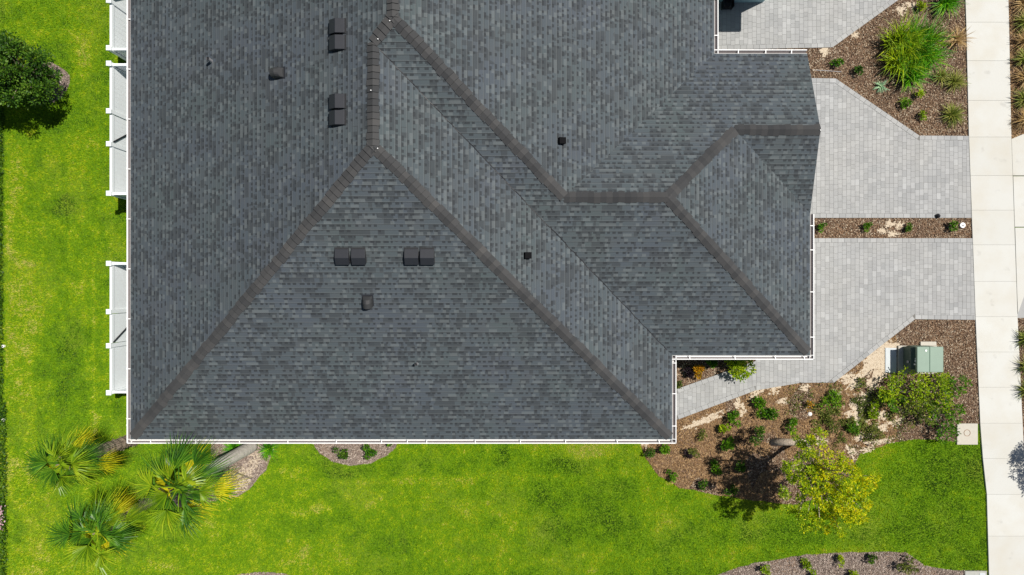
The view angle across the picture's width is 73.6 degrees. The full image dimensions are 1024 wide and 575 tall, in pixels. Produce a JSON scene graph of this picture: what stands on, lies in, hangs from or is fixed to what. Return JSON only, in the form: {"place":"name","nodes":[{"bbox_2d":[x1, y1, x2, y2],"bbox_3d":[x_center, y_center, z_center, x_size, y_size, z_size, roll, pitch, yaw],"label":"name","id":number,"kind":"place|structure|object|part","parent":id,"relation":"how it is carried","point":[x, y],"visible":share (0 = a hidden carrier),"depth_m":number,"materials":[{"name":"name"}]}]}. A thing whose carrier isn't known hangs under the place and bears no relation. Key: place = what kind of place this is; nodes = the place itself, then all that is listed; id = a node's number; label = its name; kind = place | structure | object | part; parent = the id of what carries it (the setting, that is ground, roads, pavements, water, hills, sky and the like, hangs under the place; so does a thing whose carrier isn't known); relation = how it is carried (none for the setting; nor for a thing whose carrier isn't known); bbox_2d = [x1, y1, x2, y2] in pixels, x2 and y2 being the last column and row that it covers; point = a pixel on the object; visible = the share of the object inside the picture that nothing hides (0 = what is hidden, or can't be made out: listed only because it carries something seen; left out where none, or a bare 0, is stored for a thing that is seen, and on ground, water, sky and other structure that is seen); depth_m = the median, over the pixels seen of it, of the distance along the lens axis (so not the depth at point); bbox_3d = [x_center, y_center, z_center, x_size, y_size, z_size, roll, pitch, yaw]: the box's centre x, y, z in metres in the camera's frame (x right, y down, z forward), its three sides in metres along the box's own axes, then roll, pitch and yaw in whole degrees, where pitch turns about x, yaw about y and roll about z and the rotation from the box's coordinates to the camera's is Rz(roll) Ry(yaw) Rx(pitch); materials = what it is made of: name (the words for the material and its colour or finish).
{"place":"outdoors","nodes":[
{"label":"outdoors","id":0,"kind":"place"},
{"bbox_2d":[0,0,1023,574],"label":"lawn","id":1,"kind":"structure","parent":0,"point":[70,52],"depth_m":24.00,"materials":[{"name":"green plant"}]},
{"bbox_2d":[0,29,8,574],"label":"hedge","id":2,"kind":"object","parent":1,"relation":"on","point":[3,476],"visible":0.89,"depth_m":23.90,"materials":[{"name":"green plant"}]},
{"bbox_2d":[15,419,135,498],"bbox_3d":[-13.089,5.041,21.440,2.768,5.168,2.423,0,90,0],"label":"fan palm","id":3,"kind":"object","parent":1,"relation":"on","point":[74,458],"visible":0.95,"depth_m":19.92,"materials":[{"name":"green plant"}]},
{"bbox_2d":[106,61,126,199],"bbox_3d":[-12.211,-5.128,23.023,1.717,2.055,4.345,0,90,0],"label":"vinyl fence","id":4,"kind":"object","parent":1,"relation":"on","point":[117,112],"visible":0.38,"depth_m":22.52,"materials":[{"name":"white plastic"}]},
{"bbox_2d":[106,261,126,394],"bbox_3d":[-12.211,1.306,23.023,1.717,2.055,4.325,0,90,0],"label":"vinyl fence","id":5,"kind":"object","parent":1,"relation":"on","point":[118,327],"visible":0.38,"depth_m":22.52,"materials":[{"name":"white plastic"}]},
{"bbox_2d":[106,0,126,60],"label":"vinyl fence","id":6,"kind":"object","parent":1,"relation":"on","point":[117,46],"visible":0.36,"depth_m":22.52,"materials":[{"name":"white plastic"}]},
{"bbox_2d":[126,0,820,443],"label":"house","id":7,"kind":"structure","parent":1,"relation":"on","point":[470,220],"depth_m":19.83,"materials":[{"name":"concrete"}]},
{"bbox_2d":[31,0,1023,574],"bbox_3d":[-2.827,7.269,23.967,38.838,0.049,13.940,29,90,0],"label":"pale mulch","id":8,"kind":"object","parent":1,"relation":"on","point":[829,570],"visible":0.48,"depth_m":23.97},
{"bbox_2d":[0,30,64,108],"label":"broadleaf tree","id":9,"kind":"object","parent":8,"relation":"on","point":[13,69],"visible":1,"depth_m":21.85,"materials":[{"name":"green plant"}]},
{"bbox_2d":[42,481,171,574],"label":"fan palm","id":10,"kind":"object","parent":8,"relation":"on","point":[112,524],"visible":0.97,"depth_m":19.96,"materials":[{"name":"green plant"}]},
{"bbox_2d":[125,428,257,542],"bbox_3d":[-9.097,5.469,20.912,2.864,6.224,3.022,-39,90,0],"label":"fan palm","id":11,"kind":"object","parent":8,"relation":"on","point":[184,483],"visible":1,"depth_m":18.82,"materials":[{"name":"green plant"}]},
{"bbox_2d":[213,485,235,505],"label":"grass tuft","id":12,"kind":"object","parent":8,"relation":"on","point":[225,495],"visible":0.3,"depth_m":23.79,"materials":[{"name":"plant"}]},
{"bbox_2d":[221,444,241,453],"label":"grass tuft","id":13,"kind":"object","parent":8,"relation":"on","point":[231,447],"visible":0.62,"depth_m":23.78,"materials":[{"name":"green plant"}]},
{"bbox_2d":[257,444,277,461],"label":"grass tuft","id":14,"kind":"object","parent":8,"relation":"on","point":[267,450],"visible":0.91,"depth_m":23.78,"materials":[{"name":"green plant"}]},
{"bbox_2d":[332,446,347,459],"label":"shrub","id":15,"kind":"object","parent":8,"relation":"on","point":[342,453],"visible":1,"depth_m":23.62,"materials":[{"name":"green plant"}]},
{"bbox_2d":[362,444,377,459],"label":"shrub","id":16,"kind":"object","parent":8,"relation":"on","point":[369,451],"visible":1,"depth_m":23.64,"materials":[{"name":"green plant"}]},
{"bbox_2d":[760,565,771,574],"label":"shrub","id":17,"kind":"object","parent":8,"relation":"on","point":[765,571],"visible":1,"depth_m":23.76,"materials":[{"name":"green plant"}]},
{"bbox_2d":[800,557,811,571],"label":"shrub","id":18,"kind":"object","parent":8,"relation":"on","point":[807,564],"visible":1,"depth_m":23.76,"materials":[{"name":"green plant"}]},
{"bbox_2d":[809,569,815,574],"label":"shrub","id":19,"kind":"object","parent":8,"relation":"on","point":[812,571],"visible":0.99,"depth_m":23.81,"materials":[{"name":"green plant"}]},
{"bbox_2d":[836,554,844,567],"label":"shrub","id":20,"kind":"object","parent":8,"relation":"on","point":[840,558],"visible":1,"depth_m":23.73,"materials":[{"name":"green plant"}]},
{"bbox_2d":[849,570,858,574],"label":"shrub","id":21,"kind":"object","parent":8,"relation":"on","point":[854,572],"visible":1,"depth_m":23.73,"materials":[{"name":"green plant"}]},
{"bbox_2d":[868,553,877,564],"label":"shrub","id":22,"kind":"object","parent":8,"relation":"on","point":[871,560],"visible":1,"depth_m":23.73,"materials":[{"name":"green plant"}]},
{"bbox_2d":[897,555,918,574],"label":"shrub","id":23,"kind":"object","parent":8,"relation":"on","point":[904,566],"visible":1,"depth_m":23.69,"materials":[{"name":"green plant"}]},
{"bbox_2d":[964,571,986,574],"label":"water meter box","id":24,"kind":"object","parent":8,"relation":"on","point":[975,573],"visible":1,"depth_m":23.93,"materials":[{"name":"concrete"}]},
{"bbox_2d":[1009,0,1023,138],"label":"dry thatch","id":25,"kind":"object","parent":8,"relation":"on","point":[1019,82],"visible":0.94,"depth_m":23.97,"materials":[{"name":"brown plant"}]},
{"bbox_2d":[1009,102,1023,130],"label":"grass tuft","id":26,"kind":"object","parent":8,"relation":"on","point":[1021,121],"visible":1,"depth_m":23.78,"materials":[{"name":"plant"}]},
{"bbox_2d":[1011,88,1023,111],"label":"grass tuft","id":27,"kind":"object","parent":8,"relation":"on","point":[1021,99],"visible":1,"depth_m":23.79,"materials":[{"name":"green plant"}]},
{"bbox_2d":[1011,65,1023,88],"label":"grass tuft","id":28,"kind":"object","parent":8,"relation":"on","point":[1021,77],"visible":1,"depth_m":23.79,"materials":[{"name":"plant"}]},
{"bbox_2d":[1011,12,1023,34],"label":"grass tuft","id":29,"kind":"object","parent":8,"relation":"on","point":[1021,20],"visible":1,"depth_m":23.79,"materials":[{"name":"green plant"}]},
{"bbox_2d":[1012,44,1023,71],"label":"grass tuft","id":30,"kind":"object","parent":8,"relation":"on","point":[1021,59],"visible":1,"depth_m":23.76,"materials":[{"name":"green plant"}]},
{"bbox_2d":[1013,27,1023,52],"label":"grass tuft","id":31,"kind":"object","parent":8,"relation":"on","point":[1021,40],"visible":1,"depth_m":23.80,"materials":[{"name":"plant"}]},
{"bbox_2d":[1013,0,1023,15],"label":"grass tuft","id":32,"kind":"object","parent":8,"relation":"on","point":[1021,5],"visible":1,"depth_m":23.79,"materials":[{"name":"plant"}]},
{"bbox_2d":[642,0,1023,504],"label":"mulch","id":33,"kind":"object","parent":1,"relation":"on","point":[853,221],"visible":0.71,"depth_m":23.97,"materials":[{"name":"brown wood"}]},
{"bbox_2d":[233,1,916,491],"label":"bare sand","id":34,"kind":"structure","parent":33,"relation":"on","point":[875,359],"depth_m":23.98,"materials":[{"name":"beige sand"}]},
{"bbox_2d":[855,377,866,387],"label":"shrub","id":35,"kind":"object","parent":34,"relation":"on","point":[863,383],"visible":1,"depth_m":23.82,"materials":[{"name":"green plant"}]},
{"bbox_2d":[861,424,885,445],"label":"shrub","id":36,"kind":"object","parent":34,"relation":"on","point":[876,432],"visible":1,"depth_m":23.76,"materials":[{"name":"green plant"}]},
{"bbox_2d":[867,398,880,418],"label":"shrub","id":37,"kind":"object","parent":34,"relation":"on","point":[874,415],"visible":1,"depth_m":23.70,"materials":[{"name":"green plant"}]},
{"bbox_2d":[885,348,895,372],"bbox_3d":[13.256,2.551,23.972,0.404,0.056,0.886,0,90,0],"label":"handhole","id":38,"kind":"object","parent":34,"relation":"on","point":[890,360],"visible":0.99,"depth_m":23.95,"materials":[{"name":"white plastic"}]},
{"bbox_2d":[644,447,655,458],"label":"shrub","id":39,"kind":"object","parent":33,"relation":"on","point":[650,453],"visible":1,"depth_m":23.77,"materials":[{"name":"green plant"}]},
{"bbox_2d":[659,444,670,454],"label":"shrub","id":40,"kind":"object","parent":33,"relation":"on","point":[666,448],"visible":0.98,"depth_m":23.69,"materials":[{"name":"green plant"}]},
{"bbox_2d":[666,469,677,482],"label":"shrub","id":41,"kind":"object","parent":33,"relation":"on","point":[673,478],"visible":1,"depth_m":23.77,"materials":[{"name":"green plant"}]},
{"bbox_2d":[676,381,682,389],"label":"shrub","id":42,"kind":"object","parent":33,"relation":"on","point":[679,386],"visible":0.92,"depth_m":23.79,"materials":[{"name":"green plant"}]},
{"bbox_2d":[682,448,692,458],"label":"shrub","id":43,"kind":"object","parent":33,"relation":"on","point":[690,455],"visible":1,"depth_m":23.78,"materials":[{"name":"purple plant"}]},
{"bbox_2d":[683,366,694,377],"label":"shrub","id":44,"kind":"object","parent":33,"relation":"on","point":[689,372],"visible":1,"depth_m":23.72,"materials":[{"name":"purple plant"}]},
{"bbox_2d":[688,447,699,457],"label":"shrub","id":45,"kind":"object","parent":33,"relation":"on","point":[694,450],"visible":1,"depth_m":23.76,"materials":[{"name":"green plant"}]},
{"bbox_2d":[692,364,705,379],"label":"shrub","id":46,"kind":"object","parent":33,"relation":"on","point":[698,368],"visible":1,"depth_m":23.68,"materials":[{"name":"orange plant"}]},
{"bbox_2d":[697,428,707,440],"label":"shrub","id":47,"kind":"object","parent":33,"relation":"on","point":[700,436],"visible":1,"depth_m":23.80,"materials":[{"name":"green plant"}]},
{"bbox_2d":[698,479,707,490],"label":"shrub","id":48,"kind":"object","parent":33,"relation":"on","point":[703,485],"visible":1,"depth_m":23.75,"materials":[{"name":"green plant"}]},
{"bbox_2d":[705,360,717,368],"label":"shrub","id":49,"kind":"object","parent":33,"relation":"on","point":[713,363],"visible":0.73,"depth_m":23.68,"materials":[{"name":"green plant"}]},
{"bbox_2d":[710,459,722,475],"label":"shrub","id":50,"kind":"object","parent":33,"relation":"on","point":[716,466],"visible":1,"depth_m":23.75,"materials":[{"name":"green plant"}]},
{"bbox_2d":[717,423,731,433],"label":"shrub","id":51,"kind":"object","parent":33,"relation":"on","point":[721,427],"visible":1,"depth_m":23.72,"materials":[{"name":"green plant"}]},
{"bbox_2d":[720,436,734,451],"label":"shrub","id":52,"kind":"object","parent":33,"relation":"on","point":[728,444],"visible":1,"depth_m":23.72,"materials":[{"name":"green plant"}]},
{"bbox_2d":[723,484,738,495],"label":"shrub","id":53,"kind":"object","parent":33,"relation":"on","point":[733,489],"visible":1,"depth_m":23.73,"materials":[{"name":"green plant"}]},
{"bbox_2d":[727,410,740,428],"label":"shrub","id":54,"kind":"object","parent":33,"relation":"on","point":[733,414],"visible":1,"depth_m":23.70,"materials":[{"name":"green plant"}]},
{"bbox_2d":[734,459,745,472],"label":"shrub","id":55,"kind":"object","parent":33,"relation":"on","point":[741,467],"visible":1,"depth_m":23.70,"materials":[{"name":"green plant"}]},
{"bbox_2d":[724,360,756,382],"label":"shrub","id":56,"kind":"object","parent":33,"relation":"on","point":[737,366],"visible":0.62,"depth_m":23.41,"materials":[{"name":"green plant"}]},
{"bbox_2d":[737,436,745,445],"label":"shrub","id":57,"kind":"object","parent":33,"relation":"on","point":[740,439],"visible":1,"depth_m":23.81,"materials":[{"name":"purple plant"}]},
{"bbox_2d":[749,425,765,446],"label":"shrub","id":58,"kind":"object","parent":33,"relation":"on","point":[756,439],"visible":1,"depth_m":23.63,"materials":[{"name":"green plant"}]},
{"bbox_2d":[751,396,779,419],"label":"shrub","id":59,"kind":"object","parent":33,"relation":"on","point":[769,414],"visible":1,"depth_m":23.68,"materials":[{"name":"green plant"}]},
{"bbox_2d":[641,335,896,503],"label":"pine needle mulch","id":60,"kind":"object","parent":33,"relation":"on","point":[780,422],"visible":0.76,"depth_m":23.97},
{"bbox_2d":[785,417,797,434],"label":"shrub","id":61,"kind":"object","parent":33,"relation":"on","point":[791,421],"visible":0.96,"depth_m":23.68,"materials":[{"name":"green plant"}]},
{"bbox_2d":[806,400,813,411],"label":"shrub","id":62,"kind":"object","parent":33,"relation":"on","point":[809,404],"visible":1,"depth_m":23.75,"materials":[{"name":"orange plant"}]},
{"bbox_2d":[818,222,826,232],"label":"shrub","id":63,"kind":"object","parent":33,"relation":"on","point":[821,226],"visible":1,"depth_m":23.78,"materials":[{"name":"green plant"}]},
{"bbox_2d":[770,427,881,537],"bbox_3d":[9.666,5.899,21.991,3.111,4.365,3.284,0,90,0],"label":"flowering tree","id":64,"kind":"object","parent":33,"relation":"on","point":[815,470],"visible":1,"depth_m":20.70,"materials":[{"name":"yellow plant"}]},
{"bbox_2d":[822,413,839,433],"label":"shrub","id":65,"kind":"object","parent":33,"relation":"on","point":[831,422],"visible":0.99,"depth_m":23.77,"materials":[{"name":"green plant"}]},
{"bbox_2d":[819,390,844,409],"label":"shrub","id":66,"kind":"object","parent":33,"relation":"on","point":[836,399],"visible":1,"depth_m":23.77,"materials":[{"name":"green plant"}]},
{"bbox_2d":[830,57,844,66],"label":"shrub","id":67,"kind":"object","parent":33,"relation":"on","point":[838,63],"visible":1,"depth_m":23.77,"materials":[{"name":"green plant"}]},
{"bbox_2d":[785,382,909,457],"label":"weeds","id":68,"kind":"object","parent":33,"relation":"on","point":[862,419],"visible":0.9,"depth_m":23.90,"materials":[{"name":"green plant"}]},
{"bbox_2d":[846,420,860,435],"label":"shrub","id":69,"kind":"object","parent":33,"relation":"on","point":[853,428],"visible":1,"depth_m":23.74,"materials":[{"name":"green plant"}]},
{"bbox_2d":[852,65,863,75],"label":"shrub","id":70,"kind":"object","parent":33,"relation":"on","point":[859,68],"visible":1,"depth_m":23.77,"materials":[{"name":"green plant"}]},
{"bbox_2d":[863,222,872,231],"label":"shrub","id":71,"kind":"object","parent":33,"relation":"on","point":[867,225],"visible":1,"depth_m":23.78,"materials":[{"name":"green plant"}]},
{"bbox_2d":[874,80,888,92],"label":"agave","id":72,"kind":"object","parent":33,"relation":"on","point":[880,86],"visible":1,"depth_m":23.89,"materials":[{"name":"green plant"}]},
{"bbox_2d":[878,387,905,412],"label":"shrub","id":73,"kind":"object","parent":33,"relation":"on","point":[892,404],"visible":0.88,"depth_m":23.46,"materials":[{"name":"green plant"}]},
{"bbox_2d":[876,365,928,413],"bbox_3d":[13.478,3.497,23.539,1.583,0.940,1.593,28,90,0],"label":"shrub","id":74,"kind":"object","parent":33,"relation":"on","point":[894,395],"visible":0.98,"depth_m":23.47,"materials":[{"name":"green plant"}]},
{"bbox_2d":[900,97,913,109],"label":"shrub","id":75,"kind":"object","parent":33,"relation":"on","point":[905,103],"visible":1,"depth_m":23.80,"materials":[{"name":"green plant"}]},
{"bbox_2d":[905,222,912,231],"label":"shrub","id":76,"kind":"object","parent":33,"relation":"on","point":[908,227],"visible":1,"depth_m":23.81,"materials":[{"name":"green plant"}]},
{"bbox_2d":[877,6,956,93],"bbox_3d":[13.887,-8.091,23.401,2.820,1.167,3.087,0,90,0],"label":"grass clump","id":77,"kind":"object","parent":33,"relation":"on","point":[911,51],"visible":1,"depth_m":23.47,"materials":[{"name":"green plant"}]},
{"bbox_2d":[897,341,936,373],"bbox_3d":[14.170,2.454,23.955,1.357,0.090,1.127,0,90,0],"label":"equipment pad","id":78,"kind":"object","parent":33,"relation":"on","point":[900,358],"visible":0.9,"depth_m":23.91,"materials":[{"name":"concrete"}]},
{"bbox_2d":[904,345,942,371],"bbox_3d":[14.059,2.420,23.450,0.882,0.900,0.861,0,90,0],"label":"transformer cabinet","id":79,"kind":"object","parent":78,"relation":"on","point":[922,358],"visible":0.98,"depth_m":23.02,"materials":[{"name":"green metal"}]},
{"bbox_3d":[13.723,2.425,23.649,0.190,0.482,0.751,0,90,0],"label":"door","id":80,"kind":"part","parent":79,"relation":"part of","materials":[{"name":"green paint"}]},
{"bbox_2d":[897,391,942,428],"bbox_3d":[13.939,4.271,23.581,1.334,0.856,1.299,-26,90,0],"label":"shrub","id":81,"kind":"object","parent":33,"relation":"on","point":[920,417],"visible":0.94,"depth_m":23.43,"materials":[{"name":"green plant"}]},
{"bbox_2d":[914,89,925,97],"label":"shrub","id":82,"kind":"object","parent":33,"relation":"on","point":[919,93],"visible":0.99,"depth_m":23.73,"materials":[{"name":"green plant"}]},
{"bbox_2d":[916,0,927,10],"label":"shrub","id":83,"kind":"object","parent":33,"relation":"on","point":[921,5],"visible":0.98,"depth_m":23.77,"materials":[{"name":"green plant"}]},
{"bbox_2d":[918,109,927,120],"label":"shrub","id":84,"kind":"object","parent":33,"relation":"on","point":[923,116],"visible":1,"depth_m":23.81,"materials":[{"name":"green plant"}]},
{"bbox_2d":[910,370,955,416],"bbox_3d":[14.452,3.562,23.550,1.646,0.918,1.769,0,90,0],"label":"shrub","id":85,"kind":"object","parent":33,"relation":"on","point":[940,382],"visible":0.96,"depth_m":23.44,"materials":[{"name":"green plant"}]},
{"bbox_2d":[930,65,951,89],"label":"grass tuft","id":86,"kind":"object","parent":33,"relation":"on","point":[942,75],"visible":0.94,"depth_m":23.80,"materials":[{"name":"green plant"}]},
{"bbox_2d":[924,397,965,435],"bbox_3d":[14.882,4.457,23.567,1.314,0.882,1.412,29,90,0],"label":"shrub","id":87,"kind":"object","parent":33,"relation":"on","point":[952,413],"visible":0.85,"depth_m":23.51,"materials":[{"name":"green plant"}]},
{"bbox_2d":[927,0,968,22],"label":"grass tuft","id":88,"kind":"object","parent":33,"relation":"on","point":[947,4],"visible":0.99,"depth_m":23.70,"materials":[{"name":"green plant"}]},
{"bbox_2d":[935,420,960,444],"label":"shrub","id":89,"kind":"object","parent":33,"relation":"on","point":[950,432],"visible":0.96,"depth_m":23.49,"materials":[{"name":"green plant"}]},
{"bbox_2d":[939,100,966,128],"bbox_3d":[15.318,-5.982,23.728,1.020,0.514,1.088,0,90,0],"label":"grass tuft","id":90,"kind":"object","parent":33,"relation":"on","point":[953,114],"visible":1,"depth_m":23.76,"materials":[{"name":"green plant"}]},
{"bbox_2d":[947,221,958,230],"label":"shrub","id":91,"kind":"object","parent":33,"relation":"on","point":[954,224],"visible":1,"depth_m":23.75,"materials":[{"name":"green plant"}]},
{"bbox_2d":[938,373,972,398],"bbox_3d":[15.237,3.378,23.618,0.777,0.778,1.126,37,90,0],"label":"shrub","id":92,"kind":"object","parent":33,"relation":"on","point":[960,387],"visible":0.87,"depth_m":23.45,"materials":[{"name":"green plant"}]},
{"bbox_2d":[944,67,970,93],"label":"grass tuft","id":93,"kind":"object","parent":33,"relation":"on","point":[954,80],"visible":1,"depth_m":23.76,"materials":[{"name":"green plant"}]},
{"bbox_2d":[944,23,976,50],"bbox_3d":[15.487,-8.610,23.711,1.158,0.548,1.134,27,90,0],"label":"grass tuft","id":94,"kind":"object","parent":33,"relation":"on","point":[959,37],"visible":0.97,"depth_m":23.74,"materials":[{"name":"plant"}]},
{"bbox_2d":[1012,353,1023,374],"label":"grass tuft","id":95,"kind":"object","parent":33,"relation":"on","point":[1021,363],"visible":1,"depth_m":23.81,"materials":[{"name":"green plant"}]},
{"bbox_2d":[1013,376,1023,398],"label":"grass tuft","id":96,"kind":"object","parent":33,"relation":"on","point":[1021,388],"visible":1,"depth_m":23.81,"materials":[{"name":"green plant"}]},
{"bbox_2d":[1014,330,1023,351],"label":"grass tuft","id":97,"kind":"object","parent":33,"relation":"on","point":[1022,336],"visible":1,"depth_m":23.82,"materials":[{"name":"green plant"}]},
{"bbox_2d":[956,423,977,444],"bbox_3d":[15.920,5.125,23.959,0.729,0.082,0.740,0,90,0],"label":"meter pad","id":98,"kind":"object","parent":1,"relation":"on","point":[968,435],"visible":0.95,"depth_m":23.93,"materials":[{"name":"concrete"}]},
{"bbox_2d":[1017,298,1023,317],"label":"gutter pan","id":99,"kind":"object","parent":1,"relation":"on","point":[1020,314],"visible":1,"depth_m":23.99,"materials":[{"name":"grey concrete"}]},
{"bbox_2d":[718,0,897,48],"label":"driveway","id":100,"kind":"structure","parent":0,"point":[780,24],"depth_m":23.95,"materials":[{"name":"grey concrete"}]},
{"bbox_2d":[721,0,734,9],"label":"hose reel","id":101,"kind":"object","parent":100,"relation":"on","point":[727,4],"visible":1,"depth_m":23.67,"materials":[{"name":"black plastic"}]},
{"bbox_2d":[676,238,974,419],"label":"driveway","id":102,"kind":"structure","parent":0,"point":[871,295],"depth_m":23.95,"materials":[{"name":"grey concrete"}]},
{"bbox_2d":[810,78,971,217],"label":"driveway","id":103,"kind":"structure","parent":0,"point":[873,161],"depth_m":23.95,"materials":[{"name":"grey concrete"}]},
{"bbox_2d":[964,0,1023,574],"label":"sidewalk","id":104,"kind":"structure","parent":0,"point":[992,218],"depth_m":23.93,"materials":[{"name":"concrete"}]},
{"bbox_2d":[1011,134,1023,312],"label":"driveway apron","id":105,"kind":"object","parent":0,"point":[1018,165],"visible":1,"depth_m":23.93,"materials":[{"name":"concrete"}]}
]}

